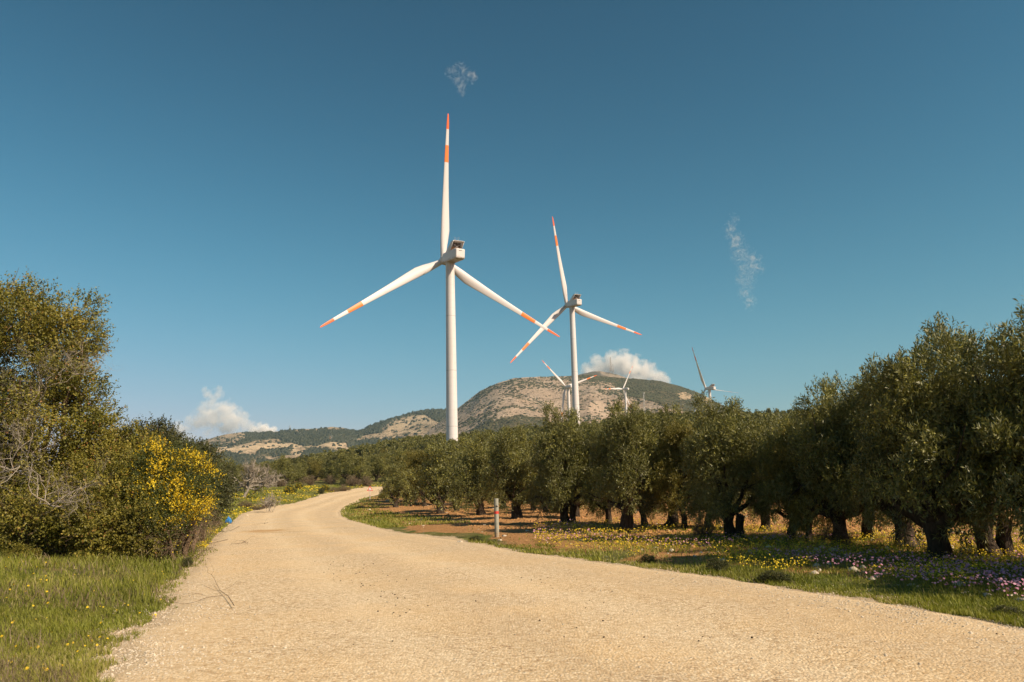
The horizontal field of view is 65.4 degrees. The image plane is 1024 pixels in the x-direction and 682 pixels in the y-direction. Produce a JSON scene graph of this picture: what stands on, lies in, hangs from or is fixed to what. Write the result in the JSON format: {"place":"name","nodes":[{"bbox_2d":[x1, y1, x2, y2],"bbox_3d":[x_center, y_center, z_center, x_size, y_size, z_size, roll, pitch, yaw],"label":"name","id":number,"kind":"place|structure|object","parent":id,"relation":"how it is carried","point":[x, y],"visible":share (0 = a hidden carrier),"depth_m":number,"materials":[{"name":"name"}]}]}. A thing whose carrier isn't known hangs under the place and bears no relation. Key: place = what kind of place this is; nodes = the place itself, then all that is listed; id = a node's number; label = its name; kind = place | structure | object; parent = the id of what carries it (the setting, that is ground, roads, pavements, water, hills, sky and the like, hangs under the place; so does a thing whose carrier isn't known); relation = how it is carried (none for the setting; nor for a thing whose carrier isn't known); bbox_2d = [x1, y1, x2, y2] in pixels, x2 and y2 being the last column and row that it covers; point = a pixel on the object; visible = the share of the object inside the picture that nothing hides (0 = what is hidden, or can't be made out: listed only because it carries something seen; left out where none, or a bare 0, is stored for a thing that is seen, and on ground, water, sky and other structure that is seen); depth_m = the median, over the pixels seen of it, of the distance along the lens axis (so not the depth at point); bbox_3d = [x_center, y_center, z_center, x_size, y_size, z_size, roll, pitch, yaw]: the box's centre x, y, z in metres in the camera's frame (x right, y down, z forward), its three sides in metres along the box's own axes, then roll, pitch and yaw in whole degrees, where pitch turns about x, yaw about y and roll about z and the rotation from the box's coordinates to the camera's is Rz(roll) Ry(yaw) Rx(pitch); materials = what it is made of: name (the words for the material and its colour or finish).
{"place":"outdoors","nodes":[
{"label":"outdoors","id":0,"kind":"place"},
{"bbox_2d":[0,545,195,604],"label":"tall grass","id":1,"kind":"structure","parent":0,"point":[147,578],"depth_m":15.07,"materials":[{"name":"plant"}]},
{"bbox_2d":[0,542,217,681],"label":"grass","id":2,"kind":"structure","parent":0,"point":[91,669],"depth_m":9.91,"materials":[{"name":"plant"}]},
{"bbox_2d":[29,414,438,491],"bbox_3d":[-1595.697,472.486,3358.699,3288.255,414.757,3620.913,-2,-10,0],"label":"distant hills","id":3,"kind":"structure","parent":0,"point":[401,428],"depth_m":3167.47,"materials":[{"name":"stone"}]},
{"bbox_2d":[22,408,445,489],"bbox_3d":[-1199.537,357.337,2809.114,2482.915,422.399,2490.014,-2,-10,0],"label":"hill pines","id":4,"kind":"object","parent":3,"relation":"on","point":[319,436],"visible":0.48,"depth_m":3207.99,"materials":[{"name":"plant"}]},
{"bbox_2d":[0,475,1023,681],"bbox_3d":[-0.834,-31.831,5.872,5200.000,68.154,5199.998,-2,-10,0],"label":"ground","id":5,"kind":"structure","parent":0,"point":[447,531],"depth_m":20.99,"materials":[{"name":"soil"}]},
{"bbox_2d":[0,541,45,558],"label":"evergreen bush","id":6,"kind":"object","parent":5,"relation":"on","point":[22,547],"visible":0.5,"depth_m":17.88,"materials":[{"name":"green plant"}]},
{"bbox_2d":[0,395,75,506],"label":"dead branch bush","id":7,"kind":"object","parent":5,"relation":"on","point":[21,445],"visible":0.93,"depth_m":19.06,"materials":[{"name":"grey wood"}]},
{"bbox_2d":[0,345,99,439],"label":"dead branch bush","id":8,"kind":"object","parent":5,"relation":"on","point":[32,386],"visible":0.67,"depth_m":20.20,"materials":[{"name":"grey wood"}]},
{"bbox_2d":[6,446,111,523],"bbox_3d":[-10.147,3.786,18.979,2.432,2.824,3.392,-6,-11,21],"label":"dead branch bush","id":9,"kind":"object","parent":5,"relation":"on","point":[58,500],"visible":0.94,"depth_m":18.40,"materials":[{"name":"grey wood"}]},
{"bbox_2d":[7,333,121,435],"bbox_3d":[-11.273,2.606,20.783,2.513,5.836,4.067,-6,-12,25],"label":"dead branch bush","id":10,"kind":"object","parent":5,"relation":"on","point":[42,379],"visible":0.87,"depth_m":20.82,"materials":[{"name":"grey wood"}]},
{"bbox_2d":[0,265,136,548],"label":"evergreen oak","id":11,"kind":"object","parent":5,"relation":"on","point":[42,329],"visible":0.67,"depth_m":21.09,"materials":[{"name":"green plant"}]},
{"bbox_2d":[0,414,182,560],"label":"thicket bush","id":12,"kind":"object","parent":5,"relation":"on","point":[96,529],"visible":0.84,"depth_m":19.09,"materials":[{"name":"plant"}]},
{"bbox_2d":[120,412,200,537],"bbox_3d":[-12.330,4.806,27.688,3.055,4.603,4.678,-2,-10,0],"label":"dark shrub","id":13,"kind":"object","parent":5,"relation":"on","point":[167,430],"visible":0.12,"depth_m":27.28,"materials":[{"name":"green plant"}]},
{"bbox_2d":[111,428,228,561],"bbox_3d":[-8.769,4.003,20.272,2.838,3.624,2.990,-2,-10,0],"label":"broom bush","id":14,"kind":"object","parent":5,"relation":"on","point":[175,489],"visible":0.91,"depth_m":20.16,"materials":[{"name":"yellow plant"}]},
{"bbox_2d":[132,494,231,561],"bbox_3d":[-8.938,5.168,22.155,2.380,2.329,7.417,1,-11,-12],"label":"bramble clump","id":15,"kind":"object","parent":5,"relation":"on","point":[196,536],"visible":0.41,"depth_m":20.54,"materials":[{"name":"plant"}]},
{"bbox_2d":[179,557,194,567],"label":"dark shrub","id":16,"kind":"object","parent":5,"relation":"on","point":[186,561],"visible":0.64,"depth_m":18.44,"materials":[{"name":"green plant"}]},
{"bbox_2d":[179,437,246,540],"bbox_3d":[-10.990,5.271,27.848,2.599,3.975,4.063,9,-15,-44],"label":"dark shrub","id":17,"kind":"object","parent":5,"relation":"on","point":[225,492],"visible":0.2,"depth_m":27.60,"materials":[{"name":"green plant"}]},
{"bbox_2d":[213,462,239,526],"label":"dark shrub","id":18,"kind":"object","parent":5,"relation":"on","point":[228,469],"visible":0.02,"depth_m":41.46,"materials":[{"name":"green plant"}]},
{"bbox_2d":[225,463,238,483],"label":"olive tree","id":19,"kind":"object","parent":5,"relation":"on","point":[233,469],"visible":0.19,"depth_m":130.91,"materials":[{"name":"green plant"}]},
{"bbox_2d":[224,456,243,486],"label":"olive tree","id":20,"kind":"object","parent":5,"relation":"on","point":[231,462],"visible":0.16,"depth_m":136.37,"materials":[{"name":"green plant"}]},
{"bbox_2d":[237,500,252,506],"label":"dry shrub","id":21,"kind":"object","parent":5,"relation":"on","point":[244,504],"visible":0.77,"depth_m":73.31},
{"bbox_2d":[238,461,259,483],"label":"olive tree","id":22,"kind":"object","parent":5,"relation":"on","point":[240,479],"visible":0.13,"depth_m":142.81,"materials":[{"name":"green plant"}]},
{"bbox_2d":[229,454,287,496],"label":"bare fig tree","id":23,"kind":"object","parent":5,"relation":"on","point":[251,484],"visible":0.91,"depth_m":85.32,"materials":[{"name":"grey wood"}]},
{"bbox_2d":[150,483,385,547],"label":"grass","id":24,"kind":"structure","parent":5,"relation":"on","point":[242,509],"depth_m":88.67,"materials":[{"name":"plant"}]},
{"bbox_2d":[260,460,277,486],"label":"olive tree","id":25,"kind":"object","parent":5,"relation":"on","point":[268,463],"visible":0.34,"depth_m":137.69,"materials":[{"name":"green plant"}]},
{"bbox_2d":[255,492,284,511],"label":"dry shrub","id":26,"kind":"object","parent":5,"relation":"on","point":[266,505],"visible":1,"depth_m":63.98,"materials":[{"name":"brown wood"}]},
{"bbox_2d":[175,485,373,551],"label":"yellow wildflowers","id":27,"kind":"object","parent":5,"relation":"on","point":[206,544],"visible":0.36,"depth_m":83.45,"materials":[{"name":"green plant"}]},
{"bbox_2d":[275,478,286,486],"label":"dry shrub","id":28,"kind":"object","parent":5,"relation":"on","point":[279,483],"visible":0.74,"depth_m":128.48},
{"bbox_2d":[269,453,297,485],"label":"olive tree","id":29,"kind":"object","parent":5,"relation":"on","point":[282,461],"visible":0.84,"depth_m":130.86,"materials":[{"name":"green plant"}]},
{"bbox_2d":[283,484,296,493],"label":"broom bush","id":30,"kind":"object","parent":5,"relation":"on","point":[290,489],"visible":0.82,"depth_m":101.87,"materials":[{"name":"green plant"}]},
{"bbox_2d":[288,463,303,483],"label":"olive tree","id":31,"kind":"object","parent":5,"relation":"on","point":[293,480],"visible":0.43,"depth_m":148.90,"materials":[{"name":"green plant"}]},
{"bbox_2d":[295,457,307,482],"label":"olive tree","id":32,"kind":"object","parent":5,"relation":"on","point":[304,466],"visible":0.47,"depth_m":156.11,"materials":[{"name":"green plant"}]},
{"bbox_2d":[294,455,310,481],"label":"olive tree","id":33,"kind":"object","parent":5,"relation":"on","point":[304,459],"visible":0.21,"depth_m":170.93,"materials":[{"name":"green plant"}]},
{"bbox_2d":[300,475,318,484],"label":"dry shrub","id":34,"kind":"object","parent":5,"relation":"on","point":[309,481],"visible":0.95,"depth_m":134.88,"materials":[{"name":"plant"}]},
{"bbox_2d":[306,456,324,479],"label":"olive tree","id":35,"kind":"object","parent":5,"relation":"on","point":[314,468],"visible":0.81,"depth_m":163.68,"materials":[{"name":"green plant"}]},
{"bbox_2d":[318,456,330,478],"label":"olive tree","id":36,"kind":"object","parent":5,"relation":"on","point":[323,458],"visible":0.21,"depth_m":169.18,"materials":[{"name":"green plant"}]},
{"bbox_2d":[322,475,335,483],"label":"dry shrub","id":37,"kind":"object","parent":5,"relation":"on","point":[329,481],"visible":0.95,"depth_m":133.30,"materials":[{"name":"plant"}]},
{"bbox_2d":[317,453,343,479],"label":"olive tree","id":38,"kind":"object","parent":5,"relation":"on","point":[327,462],"visible":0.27,"depth_m":147.28,"materials":[{"name":"green plant"}]},
{"bbox_2d":[322,459,340,480],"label":"olive tree","id":39,"kind":"object","parent":5,"relation":"on","point":[330,472],"visible":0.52,"depth_m":144.12,"materials":[{"name":"green plant"}]},
{"bbox_2d":[331,453,356,480],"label":"olive tree","id":40,"kind":"object","parent":5,"relation":"on","point":[344,459],"visible":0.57,"depth_m":137.72,"materials":[{"name":"green plant"}]},
{"bbox_2d":[337,484,350,490],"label":"dry shrub","id":41,"kind":"object","parent":5,"relation":"on","point":[341,488],"visible":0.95,"depth_m":112.95,"materials":[{"name":"plant"}]},
{"bbox_2d":[345,475,360,486],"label":"dry shrub","id":42,"kind":"object","parent":5,"relation":"on","point":[351,482],"visible":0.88,"depth_m":124.41,"materials":[{"name":"plant"}]},
{"bbox_2d":[341,455,372,483],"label":"olive tree","id":43,"kind":"object","parent":5,"relation":"on","point":[358,464],"visible":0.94,"depth_m":131.90,"materials":[{"name":"green plant"}]},
{"bbox_2d":[347,453,370,478],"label":"olive tree","id":44,"kind":"object","parent":5,"relation":"on","point":[367,472],"visible":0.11,"depth_m":137.67,"materials":[{"name":"green plant"}]},
{"bbox_2d":[358,475,372,485],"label":"dry shrub","id":45,"kind":"object","parent":5,"relation":"on","point":[364,482],"visible":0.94,"depth_m":125.73,"materials":[{"name":"plant"}]},
{"bbox_2d":[366,453,388,480],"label":"olive tree","id":46,"kind":"object","parent":5,"relation":"on","point":[379,467],"visible":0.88,"depth_m":143.06,"materials":[{"name":"green plant"}]},
{"bbox_2d":[379,452,393,471],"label":"olive tree","id":47,"kind":"object","parent":5,"relation":"on","point":[387,455],"visible":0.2,"depth_m":165.74,"materials":[{"name":"green plant"}]},
{"bbox_2d":[376,463,414,507],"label":"olive tree","id":48,"kind":"object","parent":5,"relation":"on","point":[396,487],"visible":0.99,"depth_m":65.12,"materials":[{"name":"green plant"}]},
{"bbox_2d":[386,445,404,478],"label":"olive tree","id":49,"kind":"object","parent":5,"relation":"on","point":[398,453],"visible":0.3,"depth_m":138.90,"materials":[{"name":"green plant"}]},
{"bbox_2d":[391,453,419,502],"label":"olive tree","id":50,"kind":"object","parent":5,"relation":"on","point":[401,468],"visible":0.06,"depth_m":73.17,"materials":[{"name":"green plant"}]},
{"bbox_2d":[340,496,471,527],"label":"grass","id":51,"kind":"structure","parent":5,"relation":"on","point":[383,522],"depth_m":45.31,"materials":[{"name":"plant"}]},
{"bbox_2d":[403,447,436,505],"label":"olive tree","id":52,"kind":"object","parent":5,"relation":"on","point":[414,459],"visible":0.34,"depth_m":69.59,"materials":[{"name":"green plant"}]},
{"bbox_2d":[405,441,469,513],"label":"olive tree","id":53,"kind":"object","parent":5,"relation":"on","point":[435,485],"visible":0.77,"depth_m":50.06,"materials":[{"name":"green plant"}]},
{"bbox_2d":[320,114,559,444],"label":"wind turbine","id":54,"kind":"object","parent":5,"relation":"on","point":[452,256],"visible":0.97,"depth_m":294.02,"materials":[{"name":"white metal"}]},
{"bbox_2d":[426,439,476,510],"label":"olive tree","id":55,"kind":"object","parent":5,"relation":"on","point":[449,453],"visible":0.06,"depth_m":53.27,"materials":[{"name":"green plant"}]},
{"bbox_2d":[441,429,508,515],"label":"olive tree","id":56,"kind":"object","parent":5,"relation":"on","point":[471,470],"visible":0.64,"depth_m":43.89,"materials":[{"name":"green plant"}]},
{"bbox_2d":[468,535,483,541],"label":"dark shrub","id":57,"kind":"object","parent":5,"relation":"on","point":[472,537],"visible":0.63,"depth_m":24.92,"materials":[{"name":"green plant"}]},
{"bbox_2d":[494,498,498,536],"bbox_3d":[-0.504,5.858,26.006,0.155,1.416,0.170,-2,-10,0],"label":"marker post","id":58,"kind":"object","parent":5,"relation":"on","point":[496,518],"visible":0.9,"depth_m":25.98,"materials":[{"name":"concrete"}]},
{"bbox_2d":[479,424,550,518],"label":"olive tree","id":59,"kind":"object","parent":5,"relation":"on","point":[511,452],"visible":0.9,"depth_m":38.15,"materials":[{"name":"green plant"}]},
{"bbox_2d":[258,406,810,466],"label":"hillside grove","id":60,"kind":"object","parent":5,"relation":"on","point":[410,442],"visible":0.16,"depth_m":321.87,"materials":[{"name":"green plant"}]},
{"bbox_2d":[523,435,548,511],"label":"olive tree","id":61,"kind":"object","parent":5,"relation":"on","point":[544,508],"visible":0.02,"depth_m":45.34,"materials":[{"name":"green plant"}]},
{"bbox_2d":[523,400,596,523],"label":"olive tree","id":62,"kind":"object","parent":5,"relation":"on","point":[555,446],"visible":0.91,"depth_m":31.96,"materials":[{"name":"green plant"}]},
{"bbox_2d":[544,363,596,418],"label":"wind turbine","id":63,"kind":"object","parent":5,"relation":"on","point":[569,386],"visible":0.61,"depth_m":920.91,"materials":[{"name":"white metal"}]},
{"bbox_2d":[551,432,598,516],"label":"olive tree","id":64,"kind":"object","parent":5,"relation":"on","point":[579,503],"visible":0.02,"depth_m":37.14,"materials":[{"name":"green plant"}]},
{"bbox_2d":[510,216,641,422],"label":"wind turbine","id":65,"kind":"object","parent":5,"relation":"on","point":[574,302],"visible":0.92,"depth_m":491.39,"materials":[{"name":"white metal"}]},
{"bbox_2d":[566,419,621,522],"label":"olive tree","id":66,"kind":"object","parent":5,"relation":"on","point":[608,517],"visible":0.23,"depth_m":31.71,"materials":[{"name":"green plant"}]},
{"bbox_2d":[607,366,632,414],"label":"wind turbine","id":67,"kind":"object","parent":5,"relation":"on","point":[624,392],"visible":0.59,"depth_m":1315.49,"materials":[{"name":"white metal"}]},
{"bbox_2d":[576,396,667,532],"bbox_3d":[3.707,4.189,26.801,2.699,4.733,3.245,6,-13,-34],"label":"olive tree","id":68,"kind":"object","parent":5,"relation":"on","point":[624,473],"visible":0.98,"depth_m":26.11,"materials":[{"name":"green plant"}]},
{"bbox_2d":[612,432,662,525],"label":"olive tree","id":69,"kind":"object","parent":5,"relation":"on","point":[643,519],"visible":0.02,"depth_m":29.36,"materials":[{"name":"green plant"}]},
{"bbox_2d":[637,554,656,562],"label":"dark shrub","id":70,"kind":"object","parent":5,"relation":"on","point":[650,558],"visible":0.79,"depth_m":16.54,"materials":[{"name":"green plant"}]},
{"bbox_2d":[637,401,701,526],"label":"olive tree","id":71,"kind":"object","parent":5,"relation":"on","point":[671,521],"visible":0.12,"depth_m":27.63,"materials":[{"name":"green plant"}]},
{"bbox_2d":[380,501,965,551],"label":"soil clods","id":72,"kind":"object","parent":5,"relation":"on","point":[572,526],"visible":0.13,"depth_m":27.37,"materials":[{"name":"soil"}]},
{"bbox_2d":[643,415,723,529],"bbox_3d":[5.606,4.303,25.985,2.361,3.832,2.376,6,-10,-32],"label":"olive tree","id":73,"kind":"object","parent":5,"relation":"on","point":[674,479],"visible":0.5,"depth_m":25.80,"materials":[{"name":"green plant"}]},
{"bbox_2d":[368,505,1023,601],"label":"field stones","id":74,"kind":"object","parent":5,"relation":"on","point":[855,569],"visible":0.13,"depth_m":13.97,"materials":[{"name":"stone"}]},
{"bbox_2d":[691,516,718,537],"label":"dry shrub","id":75,"kind":"object","parent":5,"relation":"on","point":[702,528],"visible":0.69,"depth_m":21.29,"materials":[{"name":"plant"}]},
{"bbox_2d":[679,423,734,525],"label":"olive tree","id":76,"kind":"object","parent":5,"relation":"on","point":[690,490],"visible":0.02,"depth_m":25.89,"materials":[{"name":"green plant"}]},
{"bbox_2d":[692,348,734,411],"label":"wind turbine","id":77,"kind":"object","parent":5,"relation":"on","point":[710,387],"visible":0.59,"depth_m":984.63,"materials":[{"name":"white metal"}]},
{"bbox_2d":[704,558,733,571],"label":"dark shrub","id":78,"kind":"object","parent":5,"relation":"on","point":[715,563],"visible":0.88,"depth_m":14.54,"materials":[{"name":"green plant"}]},
{"bbox_2d":[675,390,782,539],"bbox_3d":[5.607,3.396,21.444,2.942,4.229,3.019,1,-7,-44],"label":"olive tree","id":79,"kind":"object","parent":5,"relation":"on","point":[714,453],"visible":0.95,"depth_m":20.98,"materials":[{"name":"green plant"}]},
{"bbox_2d":[468,514,1023,627],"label":"grass","id":80,"kind":"structure","parent":5,"relation":"on","point":[974,606],"depth_m":13.06,"materials":[{"name":"plant"}]},
{"bbox_2d":[732,423,785,530],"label":"olive tree","id":81,"kind":"object","parent":5,"relation":"on","point":[765,524],"visible":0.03,"depth_m":24.49,"materials":[{"name":"green plant"}]},
{"bbox_2d":[750,570,794,582],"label":"dark shrub","id":82,"kind":"object","parent":5,"relation":"on","point":[777,575],"visible":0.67,"depth_m":12.73,"materials":[{"name":"green plant"}]},
{"bbox_2d":[533,517,1023,587],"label":"yellow wildflowers","id":83,"kind":"object","parent":5,"relation":"on","point":[841,555],"visible":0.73,"depth_m":16.46,"materials":[{"name":"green plant"}]},
{"bbox_2d":[533,518,1023,603],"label":"purple wildflowers","id":84,"kind":"object","parent":5,"relation":"on","point":[988,571],"visible":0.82,"depth_m":12.66,"materials":[{"name":"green plant"}]},
{"bbox_2d":[744,406,814,540],"bbox_3d":[7.185,3.434,20.537,2.261,3.599,2.165,4,-12,-28],"label":"olive tree","id":85,"kind":"object","parent":5,"relation":"on","point":[766,451],"visible":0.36,"depth_m":20.33,"materials":[{"name":"green plant"}]},
{"bbox_2d":[761,422,833,541],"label":"olive tree","id":86,"kind":"object","parent":5,"relation":"on","point":[791,509],"visible":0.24,"depth_m":19.76,"materials":[{"name":"green plant"}]},
{"bbox_2d":[767,372,893,544],"bbox_3d":[7.838,2.870,18.923,2.754,4.350,2.868,3,-11,-23],"label":"olive tree","id":87,"kind":"object","parent":5,"relation":"on","point":[815,443],"visible":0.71,"depth_m":18.64,"materials":[{"name":"green plant"}]},
{"bbox_2d":[816,521,857,544],"bbox_3d":[7.617,4.598,18.663,0.839,0.749,0.960,7,-13,-39],"label":"dry shrub","id":88,"kind":"object","parent":5,"relation":"on","point":[843,538],"visible":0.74,"depth_m":18.58,"materials":[{"name":"plant"}]},
{"bbox_2d":[819,370,893,539],"bbox_3d":[9.277,2.959,20.829,2.837,4.685,2.940,-5,-11,18],"label":"olive tree","id":89,"kind":"object","parent":5,"relation":"on","point":[864,531],"visible":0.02,"depth_m":20.52,"materials":[{"name":"green plant"}]},
{"bbox_2d":[833,355,951,546],"bbox_3d":[8.845,2.546,17.872,3.028,4.431,2.477,-1,-10,-5],"label":"olive tree","id":90,"kind":"object","parent":5,"relation":"on","point":[846,455],"visible":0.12,"depth_m":18.02,"materials":[{"name":"green plant"}]},
{"bbox_2d":[844,324,1017,562],"bbox_3d":[7.618,1.929,14.426,3.005,4.465,2.779,-5,-11,17],"label":"olive tree","id":91,"kind":"object","parent":5,"relation":"on","point":[905,393],"visible":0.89,"depth_m":14.09,"materials":[{"name":"green plant"}]},
{"bbox_2d":[885,311,1023,558],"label":"olive tree","id":92,"kind":"object","parent":5,"relation":"on","point":[989,544],"visible":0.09,"depth_m":15.36,"materials":[{"name":"green plant"}]},
{"bbox_2d":[937,295,1023,544],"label":"olive tree","id":93,"kind":"object","parent":5,"relation":"on","point":[1008,451],"visible":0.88,"depth_m":13.47,"materials":[{"name":"green plant"}]},
{"bbox_2d":[982,603,1023,618],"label":"dark shrub","id":94,"kind":"object","parent":5,"relation":"on","point":[1006,609],"visible":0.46,"depth_m":9.11,"materials":[{"name":"green plant"}]},
{"bbox_2d":[0,0,1023,473],"label":"sky","id":95,"kind":"structure","parent":0,"point":[782,193],"materials":[{"name":"blue"}]},
{"bbox_2d":[109,487,1023,681],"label":"road","id":96,"kind":"structure","parent":0,"point":[490,621],"depth_m":9.39,"materials":[{"name":"gravel"}]},
{"bbox_2d":[4,526,1023,681],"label":"gravel","id":97,"kind":"structure","parent":96,"relation":"on","point":[182,646],"depth_m":8.96,"materials":[{"name":"stone"}]},
{"bbox_2d":[203,562,247,605],"bbox_3d":[-4.605,3.879,13.144,0.742,0.522,3.523,5,-12,-31],"label":"fallen twig","id":98,"kind":"object","parent":97,"relation":"on","point":[218,587],"visible":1,"depth_m":13.53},
{"bbox_2d":[422,374,723,436],"bbox_3d":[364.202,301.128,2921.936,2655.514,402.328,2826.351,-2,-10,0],"label":"mountain","id":99,"kind":"structure","parent":0,"point":[540,394],"depth_m":2515.34,"materials":[{"name":"stone"}]},
{"bbox_2d":[422,375,725,435],"bbox_3d":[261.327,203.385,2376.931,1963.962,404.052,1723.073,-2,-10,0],"label":"mountain shrubs","id":100,"kind":"object","parent":99,"relation":"on","point":[627,385],"visible":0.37,"depth_m":2664.74,"materials":[{"name":"plant"}]},
{"bbox_2d":[579,371,625,377],"bbox_3d":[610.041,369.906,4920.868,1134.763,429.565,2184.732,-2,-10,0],"label":"distant peak","id":101,"kind":"structure","parent":0,"point":[601,373],"depth_m":5046.20,"materials":[{"name":"stone"}]},
{"bbox_2d":[276,539,997,652],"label":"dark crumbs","id":102,"kind":"object","parent":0,"point":[475,600],"visible":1,"depth_m":10.74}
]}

